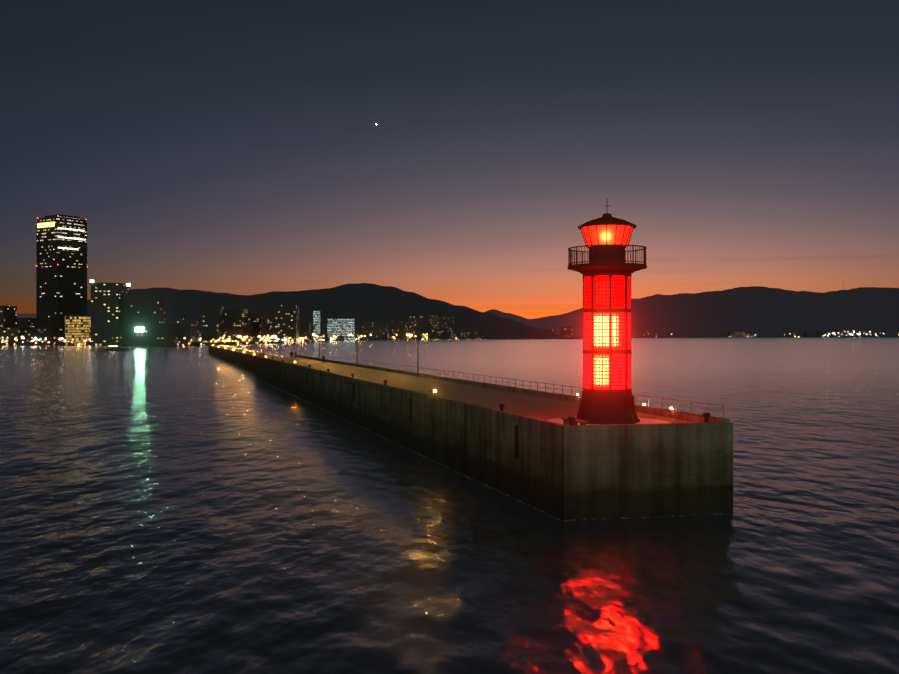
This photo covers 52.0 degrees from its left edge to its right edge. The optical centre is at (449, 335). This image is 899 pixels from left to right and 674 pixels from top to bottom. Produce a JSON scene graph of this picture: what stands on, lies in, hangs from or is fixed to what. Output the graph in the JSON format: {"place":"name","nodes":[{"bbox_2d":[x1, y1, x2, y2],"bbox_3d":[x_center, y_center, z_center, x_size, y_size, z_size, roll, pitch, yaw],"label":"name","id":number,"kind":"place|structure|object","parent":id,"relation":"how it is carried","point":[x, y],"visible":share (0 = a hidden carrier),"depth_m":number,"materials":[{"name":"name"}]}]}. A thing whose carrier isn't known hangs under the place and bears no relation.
{"place":"outdoors","nodes":[
{"label":"outdoors","id":0,"kind":"place"},
{"bbox_2d":[17,313,35,317],"bbox_3d":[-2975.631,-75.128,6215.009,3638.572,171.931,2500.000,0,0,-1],"label":"hill","id":1,"kind":"structure","parent":0,"point":[26,315],"depth_m":5643.06,"materials":[{"name":"black"}]},
{"bbox_2d":[135,326,144,345],"bbox_3d":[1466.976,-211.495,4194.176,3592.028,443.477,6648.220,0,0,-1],"label":"flood mast and antenna","id":2,"kind":"object","parent":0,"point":[140,332],"visible":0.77,"depth_m":849.29,"materials":[{"name":"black metal"}]},
{"bbox_2d":[87,283,582,338],"bbox_3d":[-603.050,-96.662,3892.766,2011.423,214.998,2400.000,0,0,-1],"label":"hill","id":3,"kind":"structure","parent":0,"point":[359,303],"depth_m":3130.39,"materials":[{"name":"black"}]},
{"bbox_2d":[0,337,776,345],"bbox_3d":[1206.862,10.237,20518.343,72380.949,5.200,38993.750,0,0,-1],"label":"coast land","id":4,"kind":"structure","parent":0,"point":[213,342],"depth_m":1125.50,"materials":[{"name":"black"}]},
{"bbox_2d":[36,214,87,341],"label":"skyscraper","id":5,"kind":"structure","parent":4,"relation":"on","point":[61,267],"depth_m":1136.65,"materials":[{"name":"black glass"}]},
{"bbox_2d":[0,283,820,345],"bbox_3d":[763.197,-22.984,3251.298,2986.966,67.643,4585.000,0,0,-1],"label":"city buildings","id":6,"kind":"structure","parent":4,"relation":"on","point":[119,312],"depth_m":1208.34,"materials":[{"name":"grey"}]},
{"bbox_2d":[0,327,898,345],"bbox_3d":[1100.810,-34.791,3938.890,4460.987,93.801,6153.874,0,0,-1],"label":"shore lights","id":7,"kind":"object","parent":4,"relation":"on","point":[64,340],"visible":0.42,"depth_m":1245.74},
{"bbox_2d":[0,337,898,673],"bbox_3d":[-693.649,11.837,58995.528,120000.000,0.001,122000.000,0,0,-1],"label":"sea water","id":8,"kind":"structure","parent":0,"point":[182,511],"depth_m":55.04,"materials":[{"name":"black liquid"}]},
{"bbox_2d":[103,338,129,350],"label":"harbour boat","id":9,"kind":"object","parent":8,"relation":"on","point":[112,346],"visible":1,"depth_m":694.82,"materials":[{"name":"grey"}]},
{"bbox_2d":[209,345,732,519],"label":"breakwater","id":10,"kind":"object","parent":8,"relation":"in","point":[570,472],"visible":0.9,"depth_m":62.78,"materials":[{"name":"concrete"}]},
{"bbox_2d":[226,334,418,376],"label":"street lamps","id":11,"kind":"object","parent":10,"relation":"on","point":[319,350],"visible":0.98,"depth_m":176.86,"materials":[{"name":"black metal"}]},
{"bbox_2d":[261,360,518,471],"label":"ladders","id":12,"kind":"object","parent":10,"relation":"attached to","point":[516,433],"visible":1,"depth_m":78.25,"materials":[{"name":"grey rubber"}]},
{"bbox_2d":[221,344,723,418],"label":"railing","id":13,"kind":"object","parent":10,"relation":"on","point":[282,355],"visible":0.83,"depth_m":98.41,"materials":[{"name":"grey metal"}]},
{"bbox_2d":[263,357,698,422],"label":"pier walkway","id":14,"kind":"structure","parent":10,"relation":"on","point":[541,408],"depth_m":96.26,"materials":[{"name":"grey concrete"}]},
{"bbox_2d":[263,356,710,424],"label":"lights","id":15,"kind":"object","parent":14,"relation":"on","point":[705,415],"visible":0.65,"depth_m":62.06,"materials":[{"name":"grey metal"}]},
{"bbox_2d":[561,417,588,424],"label":"bollards","id":16,"kind":"object","parent":14,"relation":"on","point":[566,421],"visible":0.54,"depth_m":61.16,"materials":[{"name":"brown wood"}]},
{"bbox_2d":[546,417,669,424],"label":"lighthouse base slab","id":17,"kind":"structure","parent":14,"relation":"on","point":[642,421],"depth_m":64.97,"materials":[{"name":"concrete"}]},
{"bbox_2d":[568,213,646,424],"bbox_3d":[11.065,-1.773,64.754,5.500,15.720,5.500,0,0,-1],"label":"lighthouse","id":18,"kind":"object","parent":17,"relation":"on","point":[607,396],"visible":1,"depth_m":63.34,"materials":[{"name":"red paint"}]},
{"bbox_2d":[275,387,718,520],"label":"sea foam","id":19,"kind":"object","parent":8,"relation":"on","point":[481,482],"visible":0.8,"depth_m":72.55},
{"bbox_2d":[0,0,898,318],"label":"sky","id":20,"kind":"structure","parent":0,"point":[237,147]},
{"bbox_2d":[486,309,642,336],"bbox_3d":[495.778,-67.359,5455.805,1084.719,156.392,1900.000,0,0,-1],"label":"hill ridge","id":21,"kind":"structure","parent":0,"point":[557,323],"depth_m":4893.21,"materials":[{"name":"black"}]},
{"bbox_2d":[547,286,898,336],"bbox_3d":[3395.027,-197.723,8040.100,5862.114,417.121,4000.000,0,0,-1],"label":"mountains","id":22,"kind":"structure","parent":0,"point":[759,311],"depth_m":6604.50,"materials":[{"name":"black"}]}
]}

